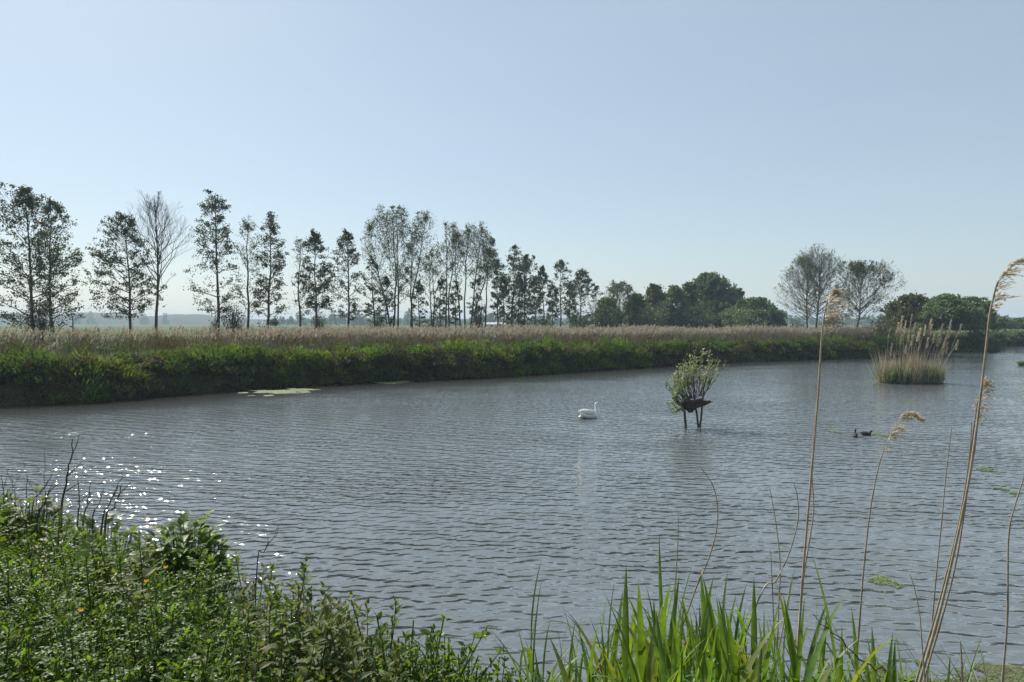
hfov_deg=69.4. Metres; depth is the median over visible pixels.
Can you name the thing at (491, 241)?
poplar tree
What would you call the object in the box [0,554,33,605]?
leaved weed
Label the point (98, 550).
thistle
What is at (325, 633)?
nettle
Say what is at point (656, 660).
reed shoot
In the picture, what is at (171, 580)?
leaved weed
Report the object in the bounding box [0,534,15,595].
thistle
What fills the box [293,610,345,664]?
leaved weed
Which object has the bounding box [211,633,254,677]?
leaved weed
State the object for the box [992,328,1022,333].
shrub
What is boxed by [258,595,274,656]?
nettle
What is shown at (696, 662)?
reed shoot
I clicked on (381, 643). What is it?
leaved weed
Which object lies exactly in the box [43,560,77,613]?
thistle
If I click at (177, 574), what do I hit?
leaved weed
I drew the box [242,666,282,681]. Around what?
leaved weed
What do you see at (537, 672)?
reed shoot
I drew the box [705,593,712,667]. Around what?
reed shoot
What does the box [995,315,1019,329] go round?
bushy tree
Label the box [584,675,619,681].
reed shoot
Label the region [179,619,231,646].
leaved weed
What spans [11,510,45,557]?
leaved weed
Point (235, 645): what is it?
grass tuft
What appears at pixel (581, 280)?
alder tree
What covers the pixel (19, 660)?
thistle
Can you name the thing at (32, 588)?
thistle
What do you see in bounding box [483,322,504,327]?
farm shed
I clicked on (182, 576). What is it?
leaved weed
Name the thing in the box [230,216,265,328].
poplar tree
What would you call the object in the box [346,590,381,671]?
nettle
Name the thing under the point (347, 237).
alder tree
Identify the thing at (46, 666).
leaved weed
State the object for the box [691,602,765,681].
reed shoot
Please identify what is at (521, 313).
alder tree
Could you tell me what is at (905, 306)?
bushy tree
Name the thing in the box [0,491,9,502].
leaved weed
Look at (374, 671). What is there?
leaved weed
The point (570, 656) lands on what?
reed shoot
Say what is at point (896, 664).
grass tuft
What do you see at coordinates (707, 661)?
reed shoot
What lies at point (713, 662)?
reed shoot
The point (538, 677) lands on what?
reed shoot
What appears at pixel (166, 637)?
leaved weed
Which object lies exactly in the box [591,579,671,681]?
reed shoot
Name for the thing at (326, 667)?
thistle
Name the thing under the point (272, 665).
nettle
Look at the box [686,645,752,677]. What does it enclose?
reed shoot
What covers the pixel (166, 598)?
thistle
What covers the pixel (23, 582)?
thistle
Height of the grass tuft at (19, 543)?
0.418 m
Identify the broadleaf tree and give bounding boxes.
[114,190,196,338]
[603,279,644,326]
[772,255,831,327]
[779,243,853,332]
[823,258,916,328]
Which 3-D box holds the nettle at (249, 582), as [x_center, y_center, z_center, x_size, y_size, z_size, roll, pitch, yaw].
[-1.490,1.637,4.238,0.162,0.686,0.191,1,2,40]
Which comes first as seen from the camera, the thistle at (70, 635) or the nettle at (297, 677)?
the nettle at (297, 677)
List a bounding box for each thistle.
[0,502,15,545]
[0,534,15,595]
[0,557,28,623]
[0,559,10,586]
[0,607,37,653]
[0,618,35,680]
[0,634,8,673]
[0,644,38,681]
[1,552,33,590]
[2,575,52,627]
[2,595,24,620]
[7,574,30,606]
[10,558,34,589]
[10,574,29,624]
[11,626,47,675]
[13,554,47,580]
[16,579,63,626]
[19,609,40,630]
[20,535,47,583]
[22,586,60,653]
[31,529,41,555]
[34,588,77,653]
[34,608,92,681]
[35,519,61,558]
[35,539,77,611]
[36,507,78,575]
[36,599,85,674]
[41,649,71,681]
[42,614,67,648]
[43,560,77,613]
[43,619,97,681]
[48,569,92,630]
[53,544,97,594]
[62,667,77,681]
[63,602,89,661]
[65,647,111,681]
[66,528,83,555]
[70,548,108,624]
[72,529,97,563]
[77,629,111,674]
[85,534,129,598]
[90,547,114,574]
[95,549,145,634]
[96,532,132,574]
[104,539,127,569]
[104,617,158,675]
[117,574,182,651]
[120,655,131,675]
[131,617,185,681]
[133,534,157,564]
[134,625,178,681]
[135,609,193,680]
[139,549,174,600]
[144,588,190,655]
[152,622,200,679]
[155,598,189,678]
[161,652,196,681]
[170,540,214,611]
[170,624,210,681]
[177,597,221,658]
[184,629,228,681]
[190,552,230,611]
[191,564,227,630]
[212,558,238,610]
[213,606,242,671]
[225,600,247,658]
[233,628,270,678]
[241,601,264,659]
[256,585,302,645]
[265,590,290,632]
[267,596,309,680]
[270,627,299,680]
[315,639,347,679]
[411,635,442,676]
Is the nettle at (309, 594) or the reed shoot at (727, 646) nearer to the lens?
the reed shoot at (727, 646)
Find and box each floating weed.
[239,388,318,395]
[375,381,413,383]
[852,659,1023,681]
[866,575,904,588]
[872,432,888,436]
[976,467,1004,473]
[994,487,1021,494]
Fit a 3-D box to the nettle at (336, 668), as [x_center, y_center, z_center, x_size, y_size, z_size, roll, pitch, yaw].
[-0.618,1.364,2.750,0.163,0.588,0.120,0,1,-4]
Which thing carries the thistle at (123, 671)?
on the ground at (12, 391)
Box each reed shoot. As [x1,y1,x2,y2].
[494,576,590,681]
[495,618,550,681]
[501,623,554,681]
[501,666,543,681]
[517,627,529,681]
[519,563,576,681]
[532,614,629,680]
[535,653,553,681]
[549,623,598,681]
[551,596,607,681]
[557,630,581,679]
[559,610,619,681]
[567,590,633,681]
[567,644,636,681]
[568,621,575,679]
[570,590,628,681]
[570,606,589,681]
[572,582,630,681]
[579,631,593,681]
[579,645,584,681]
[583,604,667,677]
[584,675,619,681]
[585,537,666,679]
[588,568,628,681]
[590,619,603,667]
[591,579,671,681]
[591,597,699,651]
[599,616,634,681]
[600,646,612,681]
[602,589,706,681]
[602,615,698,681]
[605,591,622,681]
[609,644,622,681]
[610,587,699,662]
[611,574,678,681]
[612,615,668,681]
[615,611,660,681]
[618,589,669,681]
[618,621,692,681]
[621,624,634,681]
[629,606,685,681]
[629,613,632,681]
[629,619,639,673]
[633,567,694,681]
[633,609,637,664]
[637,581,664,681]
[644,576,713,681]
[644,610,713,681]
[645,580,678,681]
[645,611,708,681]
[650,604,683,675]
[653,603,657,679]
[655,647,691,681]
[656,613,688,681]
[664,590,712,674]
[664,629,698,681]
[667,594,694,674]
[669,606,694,681]
[670,609,717,681]
[671,617,676,681]
[675,597,754,681]
[676,621,700,681]
[677,603,686,659]
[678,572,778,679]
[683,605,700,673]
[683,636,715,681]
[684,593,774,680]
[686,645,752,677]
[687,617,690,658]
[688,609,729,653]
[688,625,702,681]
[689,608,692,681]
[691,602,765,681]
[695,614,696,646]
[699,569,757,658]
[702,576,784,681]
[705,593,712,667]
[706,649,708,671]
[707,628,722,681]
[715,624,740,681]
[716,597,730,681]
[718,598,752,678]
[720,614,771,679]
[722,601,752,681]
[725,609,780,681]
[729,609,746,667]
[734,581,756,681]
[734,584,746,666]
[737,616,772,665]
[738,566,858,677]
[740,606,772,672]
[751,618,764,675]
[757,637,762,681]
[758,619,768,679]
[762,600,782,681]
[765,619,812,681]
[766,652,832,681]
[767,612,782,681]
[768,615,826,677]
[768,621,833,681]
[768,642,779,681]
[772,627,784,681]
[776,632,790,681]
[778,590,845,681]
[778,599,828,678]
[783,588,884,681]
[783,596,856,681]
[783,657,869,681]
[789,625,808,676]
[795,599,829,681]
[811,553,900,681]
[820,634,883,681]
[825,608,858,681]
[838,630,842,681]
[845,634,892,681]
[849,658,939,681]
[853,644,858,681]
[865,655,914,681]
[867,638,875,681]
[871,630,876,681]
[891,643,895,681]
[896,638,903,681]
[946,658,949,681]
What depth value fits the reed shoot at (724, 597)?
2.84 m
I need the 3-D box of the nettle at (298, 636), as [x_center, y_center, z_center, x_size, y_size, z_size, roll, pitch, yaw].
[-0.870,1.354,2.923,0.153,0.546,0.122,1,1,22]
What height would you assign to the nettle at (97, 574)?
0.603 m
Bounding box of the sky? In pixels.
[0,0,1023,320]
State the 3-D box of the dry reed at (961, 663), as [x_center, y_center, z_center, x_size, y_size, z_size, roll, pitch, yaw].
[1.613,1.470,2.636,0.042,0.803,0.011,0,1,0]
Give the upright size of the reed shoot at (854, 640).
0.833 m
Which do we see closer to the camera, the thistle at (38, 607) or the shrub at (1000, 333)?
the thistle at (38, 607)
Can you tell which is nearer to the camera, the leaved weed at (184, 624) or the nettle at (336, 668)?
the nettle at (336, 668)
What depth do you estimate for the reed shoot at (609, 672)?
2.14 m
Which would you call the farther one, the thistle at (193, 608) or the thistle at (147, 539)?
the thistle at (147, 539)
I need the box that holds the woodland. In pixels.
[73,308,1022,326]
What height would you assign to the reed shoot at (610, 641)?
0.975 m
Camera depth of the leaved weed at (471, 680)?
2.92 m
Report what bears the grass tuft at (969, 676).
on the ground at (12, 391)
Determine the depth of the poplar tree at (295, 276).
83.05 m
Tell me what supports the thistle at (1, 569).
on the ground at (12, 391)
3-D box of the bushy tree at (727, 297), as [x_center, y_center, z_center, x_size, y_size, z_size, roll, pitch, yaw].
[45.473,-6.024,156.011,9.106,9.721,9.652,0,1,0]
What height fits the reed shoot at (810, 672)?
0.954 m
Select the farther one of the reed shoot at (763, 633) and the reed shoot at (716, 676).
the reed shoot at (763, 633)
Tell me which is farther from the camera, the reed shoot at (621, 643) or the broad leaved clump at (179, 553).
the broad leaved clump at (179, 553)
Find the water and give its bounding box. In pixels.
[0,345,1023,681]
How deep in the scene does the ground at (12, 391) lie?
51.04 m
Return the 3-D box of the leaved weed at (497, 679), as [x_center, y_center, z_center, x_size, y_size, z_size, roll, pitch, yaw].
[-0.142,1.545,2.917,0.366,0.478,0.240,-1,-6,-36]
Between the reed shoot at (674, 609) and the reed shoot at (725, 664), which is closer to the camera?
the reed shoot at (725, 664)
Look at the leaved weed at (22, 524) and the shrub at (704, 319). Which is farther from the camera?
the shrub at (704, 319)
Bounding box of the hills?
[0,312,866,324]
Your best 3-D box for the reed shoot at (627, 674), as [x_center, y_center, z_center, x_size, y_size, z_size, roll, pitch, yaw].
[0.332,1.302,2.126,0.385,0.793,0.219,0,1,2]
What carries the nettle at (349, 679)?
on the ground at (12, 391)
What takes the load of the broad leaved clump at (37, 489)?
on the ground at (12, 391)
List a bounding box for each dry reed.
[673,517,678,602]
[683,468,717,625]
[739,484,798,653]
[770,490,780,658]
[770,550,774,651]
[779,575,792,649]
[796,288,855,654]
[796,402,816,645]
[854,410,925,675]
[910,575,925,681]
[915,422,971,681]
[918,258,1023,681]
[923,376,995,681]
[926,427,951,681]
[960,642,962,681]
[1001,477,1023,681]
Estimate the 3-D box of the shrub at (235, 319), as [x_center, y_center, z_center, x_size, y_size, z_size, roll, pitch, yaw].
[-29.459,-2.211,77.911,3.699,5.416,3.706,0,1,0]
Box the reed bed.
[0,322,930,358]
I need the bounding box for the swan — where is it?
[578,402,599,418]
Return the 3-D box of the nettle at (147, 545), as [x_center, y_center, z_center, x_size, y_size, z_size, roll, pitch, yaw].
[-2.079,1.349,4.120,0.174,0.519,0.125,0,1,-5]
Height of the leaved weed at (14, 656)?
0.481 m
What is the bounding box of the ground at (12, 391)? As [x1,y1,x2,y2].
[0,325,1023,666]
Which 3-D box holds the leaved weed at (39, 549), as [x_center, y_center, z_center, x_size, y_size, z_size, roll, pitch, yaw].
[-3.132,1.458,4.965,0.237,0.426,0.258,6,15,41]
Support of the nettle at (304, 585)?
on the ground at (12, 391)
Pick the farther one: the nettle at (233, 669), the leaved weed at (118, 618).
the leaved weed at (118, 618)
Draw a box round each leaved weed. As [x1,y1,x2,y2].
[0,488,17,535]
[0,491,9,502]
[0,532,32,561]
[0,547,24,568]
[0,553,23,591]
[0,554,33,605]
[0,560,40,603]
[0,569,40,621]
[0,593,48,648]
[0,610,51,654]
[0,612,41,673]
[0,622,42,664]
[0,628,37,680]
[0,634,29,671]
[0,639,49,680]
[1,600,41,650]
[1,637,35,680]
[2,513,36,553]
[3,621,53,670]
[4,658,46,681]
[6,670,16,681]
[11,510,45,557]
[17,565,86,612]
[20,622,92,681]
[23,526,67,564]
[23,541,75,588]
[23,601,110,681]
[24,563,79,605]
[26,641,126,681]
[33,665,108,681]
[36,575,94,612]
[40,543,116,595]
[45,523,96,574]
[45,582,95,617]
[50,558,108,627]
[53,620,106,675]
[56,539,109,592]
[56,658,136,681]
[66,587,140,667]
[71,547,126,586]
[74,666,119,681]
[82,598,145,676]
[82,651,153,681]
[86,583,122,626]
[88,594,153,673]
[91,529,137,571]
[92,586,143,623]
[95,593,144,636]
[101,566,146,600]
[105,576,165,639]
[108,537,159,578]
[111,549,183,598]
[115,552,176,596]
[116,651,216,681]
[125,616,148,658]
[125,659,173,681]
[128,572,163,621]
[128,648,189,680]
[129,559,207,624]
[130,673,203,681]
[131,603,212,681]
[132,658,227,681]
[140,566,191,602]
[141,646,200,681]
[145,591,210,661]
[147,565,207,601]
[159,593,237,681]
[169,573,216,621]
[169,577,248,663]
[174,612,213,660]
[175,596,223,638]
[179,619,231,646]
[189,574,255,642]
[189,633,232,681]
[196,605,254,675]
[199,635,285,681]
[200,634,266,681]
[208,603,306,681]
[209,634,298,681]
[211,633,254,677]
[212,616,242,664]
[238,591,272,631]
[242,632,297,681]
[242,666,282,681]
[254,592,319,652]
[268,646,311,681]
[270,600,349,660]
[287,617,361,681]
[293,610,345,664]
[296,612,370,679]
[296,613,355,655]
[311,659,379,681]
[327,658,361,681]
[362,616,456,681]
[374,611,491,681]
[388,634,483,681]
[390,631,459,681]
[402,644,484,681]
[404,654,465,681]
[417,655,476,681]
[429,623,505,680]
[452,656,514,681]
[457,658,526,681]
[462,673,505,681]
[466,657,506,681]
[485,664,515,681]
[496,673,524,681]
[505,672,542,681]
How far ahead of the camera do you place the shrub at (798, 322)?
111.54 m
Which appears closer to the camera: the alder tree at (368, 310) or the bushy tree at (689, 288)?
the alder tree at (368, 310)
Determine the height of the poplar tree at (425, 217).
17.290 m
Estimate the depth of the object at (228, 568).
4.17 m
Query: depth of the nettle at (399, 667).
2.68 m
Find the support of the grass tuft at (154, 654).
on the ground at (12, 391)
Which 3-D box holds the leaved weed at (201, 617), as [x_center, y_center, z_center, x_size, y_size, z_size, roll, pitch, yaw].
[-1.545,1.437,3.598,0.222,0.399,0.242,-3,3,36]
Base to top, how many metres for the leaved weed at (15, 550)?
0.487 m
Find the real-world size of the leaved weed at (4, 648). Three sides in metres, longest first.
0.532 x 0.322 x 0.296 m
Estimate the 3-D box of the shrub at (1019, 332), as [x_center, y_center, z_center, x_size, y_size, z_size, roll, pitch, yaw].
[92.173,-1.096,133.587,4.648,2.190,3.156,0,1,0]
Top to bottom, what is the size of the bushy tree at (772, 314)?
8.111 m
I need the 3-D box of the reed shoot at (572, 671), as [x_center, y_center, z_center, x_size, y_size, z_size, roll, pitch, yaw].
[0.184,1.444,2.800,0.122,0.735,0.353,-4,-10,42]
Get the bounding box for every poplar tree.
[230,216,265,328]
[288,236,316,326]
[357,203,423,337]
[400,210,447,327]
[419,249,450,329]
[434,219,464,331]
[450,221,501,335]
[473,248,504,328]
[588,285,606,326]
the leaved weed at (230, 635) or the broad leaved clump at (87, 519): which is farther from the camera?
the broad leaved clump at (87, 519)
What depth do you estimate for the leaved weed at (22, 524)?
5.14 m
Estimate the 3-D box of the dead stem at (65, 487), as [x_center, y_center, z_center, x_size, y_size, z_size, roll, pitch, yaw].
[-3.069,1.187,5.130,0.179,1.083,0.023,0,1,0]
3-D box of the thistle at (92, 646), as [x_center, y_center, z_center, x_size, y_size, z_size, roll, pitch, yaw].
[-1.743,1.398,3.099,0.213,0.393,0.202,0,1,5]
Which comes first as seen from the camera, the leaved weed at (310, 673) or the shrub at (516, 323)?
the leaved weed at (310, 673)
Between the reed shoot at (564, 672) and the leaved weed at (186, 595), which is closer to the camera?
the reed shoot at (564, 672)
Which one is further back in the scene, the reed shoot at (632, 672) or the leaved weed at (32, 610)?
the leaved weed at (32, 610)
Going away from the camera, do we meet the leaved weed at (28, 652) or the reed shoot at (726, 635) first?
the reed shoot at (726, 635)
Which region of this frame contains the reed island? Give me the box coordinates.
[866,314,962,383]
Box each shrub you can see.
[11,302,71,346]
[208,317,222,339]
[220,297,251,339]
[242,344,285,363]
[309,311,329,329]
[366,315,384,327]
[420,311,448,337]
[469,302,488,327]
[482,334,497,342]
[506,317,531,331]
[517,333,536,343]
[530,313,555,332]
[562,312,595,330]
[597,304,633,327]
[633,300,673,330]
[674,298,718,330]
[718,304,768,330]
[787,316,804,328]
[822,306,851,332]
[862,314,900,337]
[907,322,948,343]
[965,326,995,341]
[989,330,1006,338]
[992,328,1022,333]
[1006,329,1023,335]
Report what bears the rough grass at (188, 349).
on the ground at (12, 391)
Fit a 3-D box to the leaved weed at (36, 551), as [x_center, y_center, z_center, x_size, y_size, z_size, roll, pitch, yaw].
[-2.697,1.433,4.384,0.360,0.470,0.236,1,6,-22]
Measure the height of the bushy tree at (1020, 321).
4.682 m
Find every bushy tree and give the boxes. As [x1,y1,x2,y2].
[590,297,623,328]
[621,293,652,326]
[643,283,674,330]
[661,284,692,328]
[676,281,706,327]
[692,271,737,328]
[706,290,740,327]
[719,296,787,328]
[734,288,744,299]
[878,293,940,332]
[910,292,987,332]
[951,296,1007,332]
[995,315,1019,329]
[1006,317,1023,329]
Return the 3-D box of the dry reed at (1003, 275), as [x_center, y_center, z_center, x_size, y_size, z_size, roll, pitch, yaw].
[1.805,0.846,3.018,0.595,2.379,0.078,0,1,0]
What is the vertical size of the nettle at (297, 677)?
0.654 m
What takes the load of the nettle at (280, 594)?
on the ground at (12, 391)
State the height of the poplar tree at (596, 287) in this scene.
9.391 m
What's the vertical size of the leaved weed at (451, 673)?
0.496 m
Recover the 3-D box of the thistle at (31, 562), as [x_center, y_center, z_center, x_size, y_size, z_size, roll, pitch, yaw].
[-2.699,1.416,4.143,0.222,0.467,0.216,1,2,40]
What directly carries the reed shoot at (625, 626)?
on the ground at (12, 391)
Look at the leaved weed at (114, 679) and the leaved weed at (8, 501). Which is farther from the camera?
the leaved weed at (8, 501)
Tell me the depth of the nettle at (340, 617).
2.78 m
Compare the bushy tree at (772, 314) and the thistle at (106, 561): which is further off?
the bushy tree at (772, 314)
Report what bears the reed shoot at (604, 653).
on the ground at (12, 391)
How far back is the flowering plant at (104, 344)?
41.63 m
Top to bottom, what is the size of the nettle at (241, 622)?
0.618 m
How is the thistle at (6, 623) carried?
on the ground at (12, 391)
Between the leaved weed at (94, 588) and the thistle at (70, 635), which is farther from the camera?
the leaved weed at (94, 588)
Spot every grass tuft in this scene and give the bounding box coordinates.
[1,502,102,554]
[1,542,59,605]
[1,556,140,624]
[2,525,49,560]
[6,537,116,586]
[10,590,111,668]
[43,593,194,677]
[68,559,262,665]
[101,633,266,681]
[107,566,258,622]
[149,571,246,598]
[162,594,314,680]
[795,621,981,681]
[802,643,907,681]
[805,627,985,681]
[824,625,996,681]
[831,631,988,681]
[851,638,966,681]
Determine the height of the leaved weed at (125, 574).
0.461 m
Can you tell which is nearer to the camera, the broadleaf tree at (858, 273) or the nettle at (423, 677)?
the nettle at (423, 677)
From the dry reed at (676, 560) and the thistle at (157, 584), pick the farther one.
the thistle at (157, 584)
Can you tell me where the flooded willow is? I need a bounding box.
[664,348,728,427]
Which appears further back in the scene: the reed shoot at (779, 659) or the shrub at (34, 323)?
the shrub at (34, 323)
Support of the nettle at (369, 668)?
on the ground at (12, 391)
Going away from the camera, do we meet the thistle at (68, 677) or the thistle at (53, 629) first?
the thistle at (68, 677)
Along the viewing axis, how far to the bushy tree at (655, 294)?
140.68 m
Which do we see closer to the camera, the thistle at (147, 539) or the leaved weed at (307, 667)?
the leaved weed at (307, 667)
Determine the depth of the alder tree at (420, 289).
97.77 m
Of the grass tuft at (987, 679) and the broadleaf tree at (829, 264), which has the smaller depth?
the grass tuft at (987, 679)
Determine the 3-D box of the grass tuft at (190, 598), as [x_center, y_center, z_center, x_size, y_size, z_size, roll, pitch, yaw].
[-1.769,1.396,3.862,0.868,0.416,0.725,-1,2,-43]
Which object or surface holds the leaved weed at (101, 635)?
on the ground at (12, 391)
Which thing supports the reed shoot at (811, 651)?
on the ground at (12, 391)
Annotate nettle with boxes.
[13,496,40,561]
[60,582,78,621]
[64,514,75,531]
[79,530,103,597]
[106,567,177,650]
[120,531,157,632]
[128,603,142,647]
[132,537,154,583]
[193,557,208,593]
[223,595,233,628]
[224,658,238,681]
[227,549,253,632]
[231,588,267,665]
[231,633,250,666]
[235,662,250,681]
[237,672,254,681]
[239,572,263,606]
[242,637,273,680]
[247,622,261,670]
[249,562,281,640]
[249,578,259,619]
[249,596,262,630]
[253,563,268,625]
[253,592,287,681]
[255,640,282,681]
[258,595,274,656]
[260,604,300,681]
[264,648,289,681]
[268,575,292,637]
[268,590,285,628]
[270,592,292,645]
[272,582,287,641]
[278,556,317,636]
[282,628,301,665]
[283,578,306,622]
[284,581,305,655]
[285,615,309,681]
[287,608,310,663]
[288,565,314,636]
[290,666,312,681]
[293,605,325,680]
[295,610,312,664]
[295,628,325,681]
[300,594,343,681]
[301,586,320,636]
[302,594,337,680]
[304,602,317,656]
[304,603,350,681]
[304,643,327,680]
[305,581,334,652]
[308,610,345,680]
[317,623,342,678]
[319,616,354,680]
[319,668,331,681]
[324,600,353,678]
[326,617,362,681]
[331,633,350,681]
[332,596,346,658]
[334,673,342,681]
[336,605,348,656]
[341,650,361,679]
[342,646,372,681]
[342,674,353,681]
[344,623,375,678]
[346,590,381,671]
[348,620,363,650]
[351,604,365,654]
[356,598,377,667]
[358,635,380,681]
[362,623,390,676]
[365,636,390,681]
[373,596,402,676]
[374,634,389,675]
[379,624,395,663]
[383,668,398,681]
[386,653,407,681]
[388,637,409,676]
[391,651,409,680]
[399,630,409,655]
[403,646,421,679]
[413,635,422,675]
[416,670,425,681]
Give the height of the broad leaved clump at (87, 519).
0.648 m
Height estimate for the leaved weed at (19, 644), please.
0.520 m
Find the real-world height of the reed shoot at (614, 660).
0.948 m
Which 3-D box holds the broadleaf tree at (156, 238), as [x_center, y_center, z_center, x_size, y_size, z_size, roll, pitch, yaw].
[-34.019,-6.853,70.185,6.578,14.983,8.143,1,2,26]
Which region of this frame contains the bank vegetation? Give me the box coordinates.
[0,326,1023,402]
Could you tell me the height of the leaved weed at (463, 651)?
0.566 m
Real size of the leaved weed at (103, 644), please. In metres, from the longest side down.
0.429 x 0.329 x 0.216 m
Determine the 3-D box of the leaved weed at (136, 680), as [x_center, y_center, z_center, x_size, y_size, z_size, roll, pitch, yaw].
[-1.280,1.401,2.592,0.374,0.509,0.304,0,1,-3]
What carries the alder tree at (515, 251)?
on the ground at (12, 391)
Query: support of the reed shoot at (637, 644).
on the ground at (12, 391)
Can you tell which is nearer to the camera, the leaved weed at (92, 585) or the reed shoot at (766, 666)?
the reed shoot at (766, 666)
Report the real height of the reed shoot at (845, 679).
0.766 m
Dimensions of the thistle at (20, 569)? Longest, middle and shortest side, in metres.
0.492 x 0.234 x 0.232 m
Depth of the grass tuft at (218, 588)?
4.14 m
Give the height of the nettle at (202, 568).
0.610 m
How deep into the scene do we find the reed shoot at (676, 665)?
2.12 m
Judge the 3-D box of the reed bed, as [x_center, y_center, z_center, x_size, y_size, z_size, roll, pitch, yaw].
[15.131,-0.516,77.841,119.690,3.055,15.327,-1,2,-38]
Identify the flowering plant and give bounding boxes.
[39,342,56,354]
[92,330,113,358]
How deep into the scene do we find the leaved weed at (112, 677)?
2.63 m
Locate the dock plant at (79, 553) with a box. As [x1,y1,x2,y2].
[75,537,90,564]
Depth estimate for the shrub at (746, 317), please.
139.47 m
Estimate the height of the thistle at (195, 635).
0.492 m
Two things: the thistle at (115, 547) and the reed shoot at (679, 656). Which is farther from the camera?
the thistle at (115, 547)
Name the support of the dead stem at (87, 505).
on the ground at (12, 391)
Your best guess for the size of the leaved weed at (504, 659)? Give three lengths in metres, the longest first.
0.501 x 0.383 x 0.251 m
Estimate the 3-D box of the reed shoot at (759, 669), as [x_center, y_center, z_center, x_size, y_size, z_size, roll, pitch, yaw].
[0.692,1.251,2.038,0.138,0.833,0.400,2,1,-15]
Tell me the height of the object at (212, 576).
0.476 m
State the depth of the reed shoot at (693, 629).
2.81 m
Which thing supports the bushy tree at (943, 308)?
on the ground at (12, 391)
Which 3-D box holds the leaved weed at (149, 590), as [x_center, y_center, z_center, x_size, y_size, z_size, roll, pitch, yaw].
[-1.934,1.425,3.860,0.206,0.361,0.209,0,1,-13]
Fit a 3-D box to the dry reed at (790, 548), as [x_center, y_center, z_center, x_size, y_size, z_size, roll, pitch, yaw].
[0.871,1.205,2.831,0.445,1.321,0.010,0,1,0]
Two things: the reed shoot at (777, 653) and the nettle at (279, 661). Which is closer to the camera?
the reed shoot at (777, 653)
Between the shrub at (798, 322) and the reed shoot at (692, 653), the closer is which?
the reed shoot at (692, 653)
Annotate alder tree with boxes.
[0,182,78,345]
[18,196,86,347]
[81,210,167,335]
[182,189,247,341]
[248,211,290,332]
[294,228,337,327]
[328,228,367,333]
[358,255,391,328]
[378,276,397,327]
[409,281,429,336]
[432,277,451,326]
[447,279,462,328]
[466,278,486,325]
[490,262,509,336]
[494,275,512,326]
[495,244,534,336]
[509,272,529,329]
[511,254,545,331]
[526,275,545,326]
[533,265,554,322]
[546,284,559,324]
[547,259,581,325]
[562,285,577,327]
[566,268,601,327]
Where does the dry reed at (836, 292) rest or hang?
on the ground at (12, 391)
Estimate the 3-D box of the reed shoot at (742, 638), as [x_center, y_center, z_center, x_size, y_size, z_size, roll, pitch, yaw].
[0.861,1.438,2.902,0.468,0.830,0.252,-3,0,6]
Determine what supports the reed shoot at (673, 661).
on the ground at (12, 391)
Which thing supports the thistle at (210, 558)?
on the ground at (12, 391)
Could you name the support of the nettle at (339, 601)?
on the ground at (12, 391)
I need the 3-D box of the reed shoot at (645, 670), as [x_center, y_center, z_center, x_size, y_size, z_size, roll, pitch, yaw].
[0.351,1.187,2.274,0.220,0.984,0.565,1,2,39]
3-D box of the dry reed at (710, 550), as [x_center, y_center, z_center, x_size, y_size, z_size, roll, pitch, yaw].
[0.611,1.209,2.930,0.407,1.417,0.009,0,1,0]
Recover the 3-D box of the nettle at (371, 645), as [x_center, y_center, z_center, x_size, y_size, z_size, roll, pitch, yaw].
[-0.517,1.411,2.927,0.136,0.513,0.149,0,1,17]
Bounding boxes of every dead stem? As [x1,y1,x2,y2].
[1,471,7,503]
[7,472,21,514]
[23,461,32,522]
[31,474,52,527]
[35,480,58,548]
[44,449,46,533]
[59,434,80,547]
[76,478,88,548]
[82,482,90,529]
[92,488,103,533]
[100,473,122,534]
[103,484,128,557]
[254,525,278,620]
[814,610,886,681]
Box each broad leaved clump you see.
[0,485,80,552]
[46,513,137,561]
[124,509,245,603]
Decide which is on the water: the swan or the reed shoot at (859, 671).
the swan
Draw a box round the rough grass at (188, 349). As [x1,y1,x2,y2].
[2,336,829,357]
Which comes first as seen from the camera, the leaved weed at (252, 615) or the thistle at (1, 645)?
the thistle at (1, 645)
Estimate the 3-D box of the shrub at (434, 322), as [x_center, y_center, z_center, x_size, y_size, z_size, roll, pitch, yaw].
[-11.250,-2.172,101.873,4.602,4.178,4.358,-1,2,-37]
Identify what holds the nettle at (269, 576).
on the ground at (12, 391)
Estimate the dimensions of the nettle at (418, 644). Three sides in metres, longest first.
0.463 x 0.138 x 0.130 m
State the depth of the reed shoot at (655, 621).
2.70 m
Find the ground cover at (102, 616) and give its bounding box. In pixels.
[0,513,602,681]
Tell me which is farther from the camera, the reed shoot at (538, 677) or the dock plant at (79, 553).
the dock plant at (79, 553)
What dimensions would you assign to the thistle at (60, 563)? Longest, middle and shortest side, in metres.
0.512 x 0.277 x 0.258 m
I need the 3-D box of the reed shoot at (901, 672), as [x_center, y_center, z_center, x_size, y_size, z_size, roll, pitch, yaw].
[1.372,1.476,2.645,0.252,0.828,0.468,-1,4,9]
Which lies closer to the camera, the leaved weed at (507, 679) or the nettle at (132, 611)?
the leaved weed at (507, 679)
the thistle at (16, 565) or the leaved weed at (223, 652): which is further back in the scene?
the thistle at (16, 565)
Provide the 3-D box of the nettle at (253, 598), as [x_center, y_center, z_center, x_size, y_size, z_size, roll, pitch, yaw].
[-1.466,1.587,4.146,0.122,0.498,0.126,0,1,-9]
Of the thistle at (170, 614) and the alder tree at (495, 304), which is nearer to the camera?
the thistle at (170, 614)
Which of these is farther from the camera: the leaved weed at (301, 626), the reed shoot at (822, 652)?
the leaved weed at (301, 626)
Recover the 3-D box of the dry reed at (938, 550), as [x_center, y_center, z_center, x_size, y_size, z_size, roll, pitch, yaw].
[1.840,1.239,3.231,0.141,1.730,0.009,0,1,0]
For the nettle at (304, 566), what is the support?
on the ground at (12, 391)
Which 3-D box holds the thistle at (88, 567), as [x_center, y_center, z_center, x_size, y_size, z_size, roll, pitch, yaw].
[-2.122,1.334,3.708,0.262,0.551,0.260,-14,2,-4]

